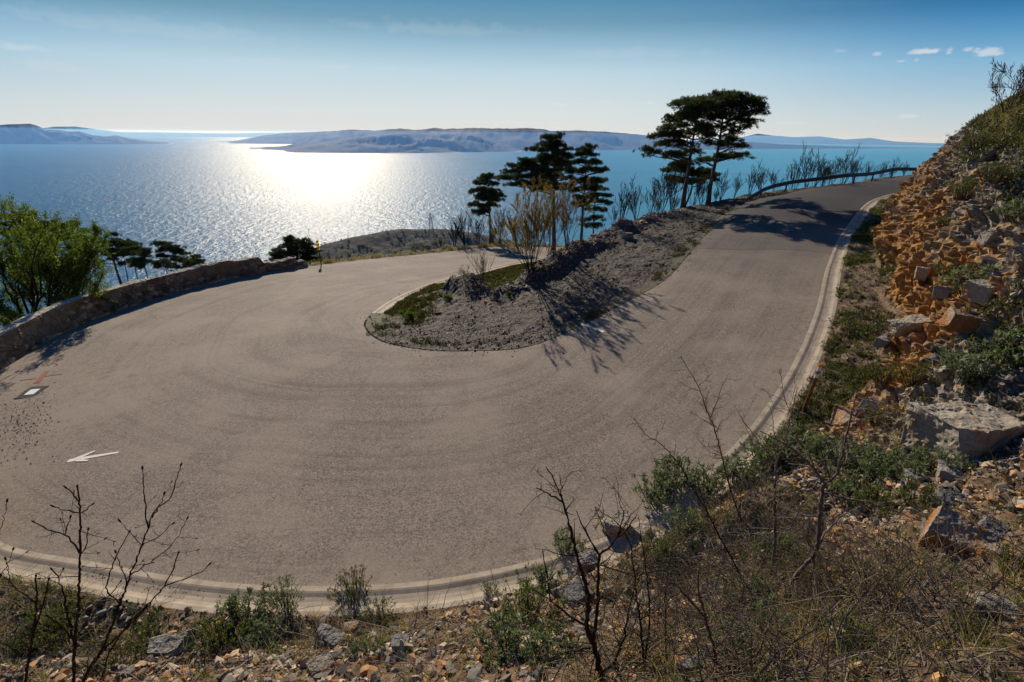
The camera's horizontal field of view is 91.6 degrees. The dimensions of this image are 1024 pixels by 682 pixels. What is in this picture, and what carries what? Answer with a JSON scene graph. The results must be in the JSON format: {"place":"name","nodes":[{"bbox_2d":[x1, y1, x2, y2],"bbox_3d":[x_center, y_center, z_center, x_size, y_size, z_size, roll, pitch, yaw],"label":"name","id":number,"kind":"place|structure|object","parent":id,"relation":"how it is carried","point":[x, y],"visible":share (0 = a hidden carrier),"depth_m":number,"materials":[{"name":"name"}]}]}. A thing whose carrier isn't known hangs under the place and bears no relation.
{"place":"outdoors","nodes":[
{"label":"outdoors","id":0,"kind":"place"},
{"bbox_2d":[0,124,172,143],"bbox_3d":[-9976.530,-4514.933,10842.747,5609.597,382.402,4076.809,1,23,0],"label":"island","id":1,"kind":"structure","parent":0,"point":[22,134],"depth_m":9987.82,"materials":[{"name":"blue stone"}]},
{"bbox_2d":[44,126,295,136],"bbox_3d":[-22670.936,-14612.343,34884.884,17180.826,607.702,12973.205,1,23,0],"label":"island","id":2,"kind":"structure","parent":0,"point":[97,132],"depth_m":33205.62,"materials":[{"name":"blue stone"}]},
{"bbox_2d":[274,133,520,152],"bbox_3d":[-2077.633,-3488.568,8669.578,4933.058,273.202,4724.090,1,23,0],"label":"island","id":3,"kind":"structure","parent":0,"point":[404,142],"depth_m":7398.29,"materials":[{"name":"blue stone"}]},
{"bbox_2d":[313,229,512,260],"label":"hill","id":4,"kind":"structure","parent":0,"point":[379,242],"depth_m":303.95,"materials":[{"name":"grey stone"}]},
{"bbox_2d":[308,243,563,266],"bbox_3d":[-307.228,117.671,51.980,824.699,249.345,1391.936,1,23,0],"label":"ground","id":5,"kind":"structure","parent":0,"point":[417,251],"depth_m":39.63,"materials":[{"name":"plant"}]},
{"bbox_2d":[0,192,134,326],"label":"broadleaf tree","id":6,"kind":"object","parent":5,"relation":"on","point":[23,271],"visible":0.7,"depth_m":22.45,"materials":[{"name":"green plant"}]},
{"bbox_2d":[92,231,142,283],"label":"pine tree","id":7,"kind":"object","parent":5,"relation":"on","point":[114,240],"visible":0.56,"depth_m":58.42,"materials":[{"name":"green plant"}]},
{"bbox_2d":[125,247,153,277],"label":"pine tree","id":8,"kind":"object","parent":5,"relation":"on","point":[141,261],"visible":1,"depth_m":54.42,"materials":[{"name":"green plant"}]},
{"bbox_2d":[0,256,307,370],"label":"stone wall","id":9,"kind":"structure","parent":5,"relation":"on","point":[23,335],"depth_m":22.90,"materials":[{"name":"grey stone"}]},
{"bbox_2d":[150,256,193,271],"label":"pine tree","id":10,"kind":"object","parent":5,"relation":"on","point":[166,263],"visible":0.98,"depth_m":50.83,"materials":[{"name":"green plant"}]},
{"bbox_2d":[264,234,322,262],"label":"pine tree","id":11,"kind":"object","parent":5,"relation":"on","point":[300,248],"visible":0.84,"depth_m":36.99,"materials":[{"name":"green plant"}]},
{"bbox_2d":[466,172,507,243],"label":"pine tree","id":12,"kind":"object","parent":5,"relation":"on","point":[490,194],"visible":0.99,"depth_m":45.02,"materials":[{"name":"green plant"}]},
{"bbox_2d":[496,130,577,250],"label":"pine tree","id":13,"kind":"object","parent":5,"relation":"on","point":[556,159],"visible":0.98,"depth_m":42.19,"materials":[{"name":"green plant"}]},
{"bbox_2d":[0,174,910,585],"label":"road","id":14,"kind":"structure","parent":0,"point":[300,426],"depth_m":12.70,"materials":[{"name":"grey asphalt"}]},
{"bbox_2d":[0,193,894,616],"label":"kerb gutter","id":15,"kind":"object","parent":14,"relation":"on","point":[468,587],"visible":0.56,"depth_m":8.12,"materials":[{"name":"concrete"}]},
{"bbox_2d":[373,259,543,312],"bbox_3d":[18.554,-7.770,48.724,74.383,8.764,8.382,-19,30,-39],"label":"kerb gutter","id":16,"kind":"object","parent":14,"relation":"on","point":[387,305],"visible":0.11,"depth_m":25.42,"materials":[{"name":"concrete"}]},
{"bbox_2d":[0,137,942,327],"bbox_3d":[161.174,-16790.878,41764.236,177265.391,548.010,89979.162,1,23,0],"label":"sea","id":17,"kind":"structure","parent":0,"point":[210,199],"depth_m":2457.80,"materials":[{"name":"liquid"}]},
{"bbox_2d":[218,128,743,150],"bbox_3d":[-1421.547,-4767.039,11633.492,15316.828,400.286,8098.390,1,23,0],"label":"island","id":18,"kind":"structure","parent":0,"point":[519,138],"depth_m":10130.91,"materials":[{"name":"blue stone"}]},
{"bbox_2d":[0,115,1023,681],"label":"hillside","id":19,"kind":"structure","parent":0,"point":[954,243],"depth_m":9.44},
{"bbox_2d":[0,624,41,662],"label":"herb clump","id":20,"kind":"object","parent":19,"relation":"on","point":[15,652],"visible":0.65,"depth_m":6.89,"materials":[{"name":"green plant"}]},
{"bbox_2d":[0,550,54,681],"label":"budding sapling","id":21,"kind":"object","parent":19,"relation":"on","point":[33,629],"visible":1,"depth_m":3.99,"materials":[{"name":"brown plant"}]},
{"bbox_2d":[15,597,83,647],"bbox_3d":[-6.622,4.071,7.166,0.725,0.563,0.733,-8,24,-19],"label":"herb clump","id":22,"kind":"object","parent":19,"relation":"on","point":[49,638],"visible":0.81,"depth_m":7.12,"materials":[{"name":"green plant"}]},
{"bbox_2d":[31,485,121,681],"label":"budding sapling","id":23,"kind":"object","parent":19,"relation":"on","point":[73,636],"visible":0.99,"depth_m":4.15,"materials":[{"name":"brown plant"}]},
{"bbox_2d":[76,634,148,678],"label":"herb clump","id":24,"kind":"object","parent":19,"relation":"on","point":[133,659],"visible":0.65,"depth_m":6.37,"materials":[{"name":"green plant"}]},
{"bbox_2d":[72,462,211,681],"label":"budding sapling","id":25,"kind":"object","parent":19,"relation":"on","point":[104,648],"visible":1,"depth_m":3.99,"materials":[{"name":"brown plant"}]},
{"bbox_2d":[116,608,170,656],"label":"herb clump","id":26,"kind":"object","parent":19,"relation":"on","point":[157,632],"visible":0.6,"depth_m":6.95,"materials":[{"name":"green plant"}]},
{"bbox_2d":[147,632,194,656],"bbox_3d":[-4.607,4.143,6.700,0.535,0.283,0.297,0,22,-11],"label":"boulder","id":27,"kind":"object","parent":19,"relation":"on","point":[173,642],"visible":0.64,"depth_m":6.66,"materials":[{"name":"grey stone"}]},
{"bbox_2d":[176,600,249,659],"bbox_3d":[-4.086,3.985,6.817,0.863,0.662,0.852,-15,27,-33],"label":"herb clump","id":28,"kind":"object","parent":19,"relation":"on","point":[205,632],"visible":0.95,"depth_m":6.77,"materials":[{"name":"green plant"}]},
{"bbox_2d":[214,581,276,635],"bbox_3d":[-3.888,3.899,7.215,0.873,0.560,0.803,6,22,-8],"label":"sage clump","id":29,"kind":"object","parent":19,"relation":"on","point":[230,609],"visible":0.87,"depth_m":7.18,"materials":[{"name":"green plant"}]},
{"bbox_2d":[234,614,292,653],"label":"sage clump","id":30,"kind":"object","parent":19,"relation":"on","point":[266,627],"visible":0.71,"depth_m":6.75,"materials":[{"name":"green plant"}]},
{"bbox_2d":[255,574,304,623],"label":"herb clump","id":31,"kind":"object","parent":19,"relation":"on","point":[283,596],"visible":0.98,"depth_m":7.39,"materials":[{"name":"green plant"}]},
{"bbox_2d":[306,652,335,674],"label":"boulder","id":32,"kind":"object","parent":19,"relation":"on","point":[325,661],"visible":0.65,"depth_m":5.47,"materials":[{"name":"beige stone"}]},
{"bbox_2d":[314,623,345,647],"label":"boulder","id":33,"kind":"object","parent":19,"relation":"on","point":[327,630],"visible":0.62,"depth_m":6.51,"materials":[{"name":"grey stone"}]},
{"bbox_2d":[325,563,372,612],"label":"herb clump","id":34,"kind":"object","parent":19,"relation":"on","point":[352,588],"visible":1,"depth_m":7.59,"materials":[{"name":"green plant"}]},
{"bbox_2d":[342,625,385,661],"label":"sage clump","id":35,"kind":"object","parent":19,"relation":"on","point":[355,649],"visible":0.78,"depth_m":5.31,"materials":[{"name":"green plant"}]},
{"bbox_2d":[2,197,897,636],"bbox_3d":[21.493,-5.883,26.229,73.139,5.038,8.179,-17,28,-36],"label":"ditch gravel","id":36,"kind":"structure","parent":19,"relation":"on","point":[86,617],"depth_m":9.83,"materials":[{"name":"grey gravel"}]},
{"bbox_2d":[466,600,540,670],"bbox_3d":[-0.066,2.769,4.642,0.730,0.468,0.671,9,23,39],"label":"sage clump","id":37,"kind":"object","parent":19,"relation":"on","point":[510,633],"visible":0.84,"depth_m":4.62,"materials":[{"name":"green plant"}]},
{"bbox_2d":[0,322,1023,681],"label":"fallen twigs","id":38,"kind":"object","parent":19,"relation":"on","point":[822,600],"visible":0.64,"depth_m":4.12,"materials":[{"name":"brown plant"}]},
{"bbox_2d":[0,339,1023,681],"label":"scree","id":39,"kind":"structure","parent":19,"relation":"on","point":[476,671],"depth_m":6.03,"materials":[{"name":"stone"}]},
{"bbox_2d":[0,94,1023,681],"bbox_3d":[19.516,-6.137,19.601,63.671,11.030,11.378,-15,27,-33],"label":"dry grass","id":40,"kind":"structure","parent":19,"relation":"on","point":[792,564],"depth_m":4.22,"materials":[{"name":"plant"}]},
{"bbox_2d":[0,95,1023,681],"bbox_3d":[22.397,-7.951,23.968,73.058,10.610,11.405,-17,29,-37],"label":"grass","id":41,"kind":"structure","parent":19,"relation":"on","point":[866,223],"depth_m":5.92,"materials":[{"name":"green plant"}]},
{"bbox_2d":[0,368,1023,681],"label":"leaf litter","id":42,"kind":"object","parent":19,"relation":"on","point":[594,606],"visible":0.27,"depth_m":5.57,"materials":[{"name":"brown plant"}]},
{"bbox_2d":[496,562,570,633],"bbox_3d":[0.204,2.986,5.628,0.876,0.672,0.865,10,24,21],"label":"herb clump","id":43,"kind":"object","parent":19,"relation":"on","point":[525,591],"visible":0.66,"depth_m":5.61,"materials":[{"name":"green plant"}]},
{"bbox_2d":[521,560,571,596],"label":"sage clump","id":44,"kind":"object","parent":19,"relation":"on","point":[541,582],"visible":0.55,"depth_m":6.65,"materials":[{"name":"green plant"}]},
{"bbox_2d":[517,613,586,670],"bbox_3d":[0.339,2.687,4.319,0.543,0.394,0.601,14,34,29],"label":"sage clump","id":45,"kind":"object","parent":19,"relation":"on","point":[534,643],"visible":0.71,"depth_m":4.33,"materials":[{"name":"green plant"}]},
{"bbox_2d":[552,525,588,556],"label":"sage clump","id":46,"kind":"object","parent":19,"relation":"on","point":[561,546],"visible":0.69,"depth_m":8.29,"materials":[{"name":"green plant"}]},
{"bbox_2d":[558,576,594,607],"bbox_3d":[0.785,3.212,6.246,0.446,0.262,0.289,-14,27,-32],"label":"boulder","id":47,"kind":"object","parent":19,"relation":"on","point":[573,589],"visible":0.56,"depth_m":6.19,"materials":[{"name":"grey stone"}]},
{"bbox_2d":[520,464,668,681],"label":"thorny sapling","id":48,"kind":"object","parent":19,"relation":"on","point":[591,636],"visible":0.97,"depth_m":3.34,"materials":[{"name":"brown plant"}]},
{"bbox_2d":[600,513,631,536],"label":"boulder","id":49,"kind":"object","parent":19,"relation":"on","point":[614,529],"visible":0.65,"depth_m":8.61,"materials":[{"name":"beige stone"}]},
{"bbox_2d":[592,492,712,678],"bbox_3d":[0.860,1.803,3.391,0.904,1.808,0.563,-5,23,-12],"label":"thorny sapling","id":50,"kind":"object","parent":19,"relation":"on","point":[641,636],"visible":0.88,"depth_m":3.44,"materials":[{"name":"brown plant"}]},
{"bbox_2d":[631,469,682,507],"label":"sage clump","id":51,"kind":"object","parent":19,"relation":"on","point":[658,493],"visible":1,"depth_m":9.24,"materials":[{"name":"green plant"}]},
{"bbox_2d":[639,529,684,567],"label":"herb clump","id":52,"kind":"object","parent":19,"relation":"on","point":[661,546],"visible":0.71,"depth_m":6.54,"materials":[{"name":"green plant"}]},
{"bbox_2d":[651,453,702,488],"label":"sage clump","id":53,"kind":"object","parent":19,"relation":"on","point":[682,482],"visible":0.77,"depth_m":9.66,"materials":[{"name":"green plant"}]},
{"bbox_2d":[661,504,706,537],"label":"sage clump","id":54,"kind":"object","parent":19,"relation":"on","point":[690,512],"visible":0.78,"depth_m":7.12,"materials":[{"name":"green plant"}]},
{"bbox_2d":[626,415,743,587],"bbox_3d":[1.866,1.751,5.078,1.575,2.202,0.456,1,23,0],"label":"thorny sapling","id":55,"kind":"object","parent":19,"relation":"on","point":[704,507],"visible":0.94,"depth_m":4.97,"materials":[{"name":"brown plant"}]},
{"bbox_2d":[353,91,1023,473],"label":"ground cover","id":56,"kind":"object","parent":19,"relation":"on","point":[515,271],"visible":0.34,"depth_m":17.36,"materials":[{"name":"green plant"}]},
{"bbox_2d":[673,356,753,536],"bbox_3d":[2.647,1.484,6.455,1.502,2.891,0.507,1,23,0],"label":"thorny sapling","id":57,"kind":"object","parent":19,"relation":"on","point":[720,452],"visible":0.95,"depth_m":6.33,"materials":[{"name":"brown plant"}]},
{"bbox_2d":[688,463,740,507],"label":"sage clump","id":58,"kind":"object","parent":19,"relation":"on","point":[712,482],"visible":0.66,"depth_m":9.16,"materials":[{"name":"green plant"}]},
{"bbox_2d":[646,554,794,681],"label":"thorny sapling","id":59,"kind":"object","parent":19,"relation":"on","point":[704,616],"visible":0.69,"depth_m":3.14,"materials":[{"name":"brown plant"}]},
{"bbox_2d":[705,612,764,668],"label":"sage clump","id":60,"kind":"object","parent":19,"relation":"on","point":[737,634],"visible":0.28,"depth_m":3.63,"materials":[{"name":"green plant"}]},
{"bbox_2d":[716,449,770,488],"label":"sage clump","id":61,"kind":"object","parent":19,"relation":"on","point":[742,470],"visible":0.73,"depth_m":9.46,"materials":[{"name":"green plant"}]},
{"bbox_2d":[739,433,791,467],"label":"sage clump","id":62,"kind":"object","parent":19,"relation":"on","point":[768,440],"visible":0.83,"depth_m":9.96,"materials":[{"name":"green plant"}]},
{"bbox_2d":[705,367,851,576],"bbox_3d":[2.728,1.509,5.008,1.283,2.676,0.730,1,23,0],"label":"thorny sapling","id":63,"kind":"object","parent":19,"relation":"on","point":[775,536],"visible":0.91,"depth_m":5.03,"materials":[{"name":"brown plant"}]},
{"bbox_2d":[750,529,808,567],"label":"sage clump","id":64,"kind":"object","parent":19,"relation":"on","point":[783,542],"visible":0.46,"depth_m":6.04,"materials":[{"name":"green plant"}]},
{"bbox_2d":[748,592,812,637],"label":"sage clump","id":65,"kind":"object","parent":19,"relation":"on","point":[760,602],"visible":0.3,"depth_m":3.90,"materials":[{"name":"green plant"}]},
{"bbox_2d":[776,420,824,460],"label":"sage clump","id":66,"kind":"object","parent":19,"relation":"on","point":[794,434],"visible":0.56,"depth_m":10.16,"materials":[{"name":"green plant"}]},
{"bbox_2d":[802,432,858,467],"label":"sage clump","id":67,"kind":"object","parent":19,"relation":"on","point":[819,446],"visible":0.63,"depth_m":8.82,"materials":[{"name":"green plant"}]},
{"bbox_2d":[757,390,922,603],"bbox_3d":[2.795,1.484,4.375,1.438,2.553,0.737,1,23,0],"label":"thorny sapling","id":68,"kind":"object","parent":19,"relation":"on","point":[819,540],"visible":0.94,"depth_m":4.28,"materials":[{"name":"brown plant"}]},
{"bbox_2d":[814,607,882,660],"bbox_3d":[2.270,2.001,3.369,0.366,0.285,0.371,-2,23,-5],"label":"herb clump","id":69,"kind":"object","parent":19,"relation":"on","point":[848,633],"visible":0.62,"depth_m":3.36,"materials":[{"name":"green plant"}]},
{"bbox_2d":[821,464,881,507],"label":"sage clump","id":70,"kind":"object","parent":19,"relation":"on","point":[850,483],"visible":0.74,"depth_m":7.28,"materials":[{"name":"green plant"}]},
{"bbox_2d":[834,437,893,477],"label":"sage clump","id":71,"kind":"object","parent":19,"relation":"on","point":[867,454],"visible":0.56,"depth_m":8.16,"materials":[{"name":"green plant"}]},
{"bbox_2d":[852,482,911,519],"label":"herb clump","id":72,"kind":"object","parent":19,"relation":"on","point":[880,497],"visible":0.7,"depth_m":6.75,"materials":[{"name":"green plant"}]},
{"bbox_2d":[859,449,921,483],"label":"sage clump","id":73,"kind":"object","parent":19,"relation":"on","point":[869,467],"visible":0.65,"depth_m":7.61,"materials":[{"name":"green plant"}]},
{"bbox_2d":[884,314,932,336],"bbox_3d":[10.667,-0.404,13.300,1.119,0.468,0.666,-4,22,10],"label":"boulder","id":74,"kind":"object","parent":19,"relation":"on","point":[902,326],"visible":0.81,"depth_m":13.15,"materials":[{"name":"beige stone"}]},
{"bbox_2d":[892,444,937,476],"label":"sage clump","id":75,"kind":"object","parent":19,"relation":"on","point":[919,450],"visible":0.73,"depth_m":7.39,"materials":[{"name":"green plant"}]},
{"bbox_2d":[890,358,939,387],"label":"herb clump","id":76,"kind":"object","parent":19,"relation":"on","point":[921,372],"visible":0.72,"depth_m":10.05,"materials":[{"name":"green plant"}]},
{"bbox_2d":[899,475,939,511],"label":"herb clump","id":77,"kind":"object","parent":19,"relation":"on","point":[923,496],"visible":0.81,"depth_m":6.49,"materials":[{"name":"green plant"}]},
{"bbox_2d":[875,117,1023,413],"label":"cliff rubble","id":78,"kind":"object","parent":19,"relation":"on","point":[928,344],"visible":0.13,"depth_m":14.24,"materials":[{"name":"stone"}]},
{"bbox_2d":[935,459,963,482],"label":"boulder","id":79,"kind":"object","parent":19,"relation":"on","point":[944,472],"visible":0.75,"depth_m":6.91,"materials":[{"name":"grey stone"}]},
{"bbox_2d":[917,504,991,553],"bbox_3d":[4.671,2.091,5.208,0.630,0.420,0.444,36,64,29],"label":"boulder","id":80,"kind":"object","parent":19,"relation":"on","point":[966,529],"visible":0.57,"depth_m":5.12,"materials":[{"name":"grey stone"}]},
{"bbox_2d":[932,446,977,471],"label":"sage clump","id":81,"kind":"object","parent":19,"relation":"on","point":[946,458],"visible":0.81,"depth_m":7.01,"materials":[{"name":"green plant"}]},
{"bbox_2d":[937,307,978,334],"bbox_3d":[9.268,-0.399,10.276,0.562,0.426,0.407,22,27,12],"label":"boulder","id":82,"kind":"object","parent":19,"relation":"on","point":[966,323],"visible":0.96,"depth_m":10.17,"materials":[{"name":"brown stone"}]},
{"bbox_2d":[901,401,1023,461],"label":"boulder","id":83,"kind":"object","parent":19,"relation":"on","point":[974,430],"visible":0.69,"depth_m":7.44,"materials":[{"name":"beige stone"}]},
{"bbox_2d":[936,262,1000,298],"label":"sage clump","id":84,"kind":"object","parent":19,"relation":"on","point":[954,273],"visible":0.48,"depth_m":12.71,"materials":[{"name":"green plant"}]},
{"bbox_2d":[938,346,1002,383],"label":"sage clump","id":85,"kind":"object","parent":19,"relation":"on","point":[968,366],"visible":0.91,"depth_m":9.03,"materials":[{"name":"green plant"}]},
{"bbox_2d":[960,279,995,305],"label":"boulder","id":86,"kind":"object","parent":19,"relation":"on","point":[981,291],"visible":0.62,"depth_m":11.03,"materials":[{"name":"beige stone"}]},
{"bbox_2d":[977,514,1010,542],"bbox_3d":[4.929,2.003,5.173,0.348,0.227,0.235,-20,41,-24],"label":"boulder","id":87,"kind":"object","parent":19,"relation":"on","point":[985,522],"visible":0.42,"depth_m":5.12,"materials":[{"name":"grey stone"}]},
{"bbox_2d":[965,325,1023,372],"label":"sage clump","id":88,"kind":"object","parent":19,"relation":"on","point":[1005,351],"visible":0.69,"depth_m":9.03,"materials":[{"name":"green plant"}]},
{"bbox_2d":[975,590,1021,620],"bbox_3d":[3.269,1.828,3.363,0.270,0.193,0.175,13,36,28],"label":"boulder","id":89,"kind":"object","parent":19,"relation":"on","point":[991,598],"visible":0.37,"depth_m":3.33,"materials":[{"name":"grey stone"}]},
{"bbox_2d":[973,161,1023,184],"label":"herb clump","id":90,"kind":"object","parent":19,"relation":"on","point":[993,175],"visible":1,"depth_m":14.92,"materials":[{"name":"green plant"}]},
{"bbox_2d":[987,62,1023,113],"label":"bare bush","id":91,"kind":"object","parent":19,"relation":"on","point":[1021,88],"visible":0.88,"depth_m":23.08,"materials":[{"name":"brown plant"}]},
{"bbox_2d":[994,197,1023,223],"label":"sage clump","id":92,"kind":"object","parent":19,"relation":"on","point":[1012,207],"visible":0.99,"depth_m":13.56,"materials":[{"name":"green plant"}]},
{"bbox_2d":[0,0,1023,142],"label":"sky","id":93,"kind":"structure","parent":0,"point":[918,71],"materials":[{"name":"blue"}]},
{"bbox_2d":[364,192,785,351],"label":"gravel bank","id":94,"kind":"structure","parent":0,"point":[549,313],"depth_m":21.31,"materials":[{"name":"grey gravel"}]},
{"bbox_2d":[488,175,562,272],"bbox_3d":[0.662,-4.910,21.508,1.589,4.167,5.694,14,26,30],"label":"shrub","id":95,"kind":"object","parent":94,"relation":"on","point":[528,235],"visible":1,"depth_m":21.61,"materials":[{"name":"brown plant"}]},
{"bbox_2d":[538,181,580,254],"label":"shrub","id":96,"kind":"object","parent":94,"relation":"on","point":[553,211],"visible":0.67,"depth_m":23.84,"materials":[{"name":"brown plant"}]},
{"bbox_2d":[550,173,594,249],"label":"shrub","id":97,"kind":"object","parent":94,"relation":"on","point":[564,211],"visible":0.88,"depth_m":23.80,"materials":[{"name":"brown plant"}]},
{"bbox_2d":[465,209,691,308],"bbox_3d":[4.954,-5.229,27.671,3.722,2.355,21.170,18,28,36],"label":"bank rubble","id":98,"kind":"object","parent":94,"relation":"on","point":[636,221],"visible":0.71,"depth_m":25.03,"materials":[{"name":"stone"}]},
{"bbox_2d":[567,142,610,238],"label":"pine tree","id":99,"kind":"object","parent":94,"relation":"on","point":[586,151],"visible":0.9,"depth_m":41.52,"materials":[{"name":"green plant"}]},
{"bbox_2d":[579,185,613,233],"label":"pine tree","id":100,"kind":"object","parent":94,"relation":"on","point":[598,208],"visible":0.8,"depth_m":44.43,"materials":[{"name":"green plant"}]},
{"bbox_2d":[633,95,724,207],"bbox_3d":[11.569,-12.907,34.517,4.935,7.642,4.864,19,29,38],"label":"pine tree","id":101,"kind":"object","parent":94,"relation":"on","point":[690,112],"visible":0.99,"depth_m":33.47,"materials":[{"name":"green plant"}]},
{"bbox_2d":[660,157,721,204],"bbox_3d":[14.159,-11.771,39.546,4.824,5.406,3.764,1,23,0],"label":"pine tree","id":102,"kind":"object","parent":94,"relation":"on","point":[700,170],"visible":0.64,"depth_m":38.85,"materials":[{"name":"green plant"}]},
{"bbox_2d":[682,89,771,204],"bbox_3d":[15.165,-13.945,36.410,6.305,8.212,4.587,1,23,0],"label":"pine tree","id":103,"kind":"object","parent":94,"relation":"on","point":[734,100],"visible":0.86,"depth_m":35.33,"materials":[{"name":"green plant"}]},
{"bbox_2d":[691,134,945,145],"bbox_3d":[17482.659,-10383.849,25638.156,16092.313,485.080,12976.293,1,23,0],"label":"mountains","id":104,"kind":"structure","parent":0,"point":[761,138],"depth_m":24761.03,"materials":[{"name":"blue stone"}]},
{"bbox_2d":[753,176,898,193],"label":"bank slope","id":105,"kind":"structure","parent":0,"point":[862,181],"depth_m":42.51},
{"bbox_2d":[744,167,916,201],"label":"guardrail","id":106,"kind":"object","parent":105,"relation":"on","point":[823,178],"visible":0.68,"depth_m":41.59,"materials":[{"name":"metal"}]},
{"bbox_2d":[735,141,937,148],"bbox_3d":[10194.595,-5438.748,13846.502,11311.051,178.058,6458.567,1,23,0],"label":"coast","id":107,"kind":"structure","parent":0,"point":[755,145],"depth_m":12367.62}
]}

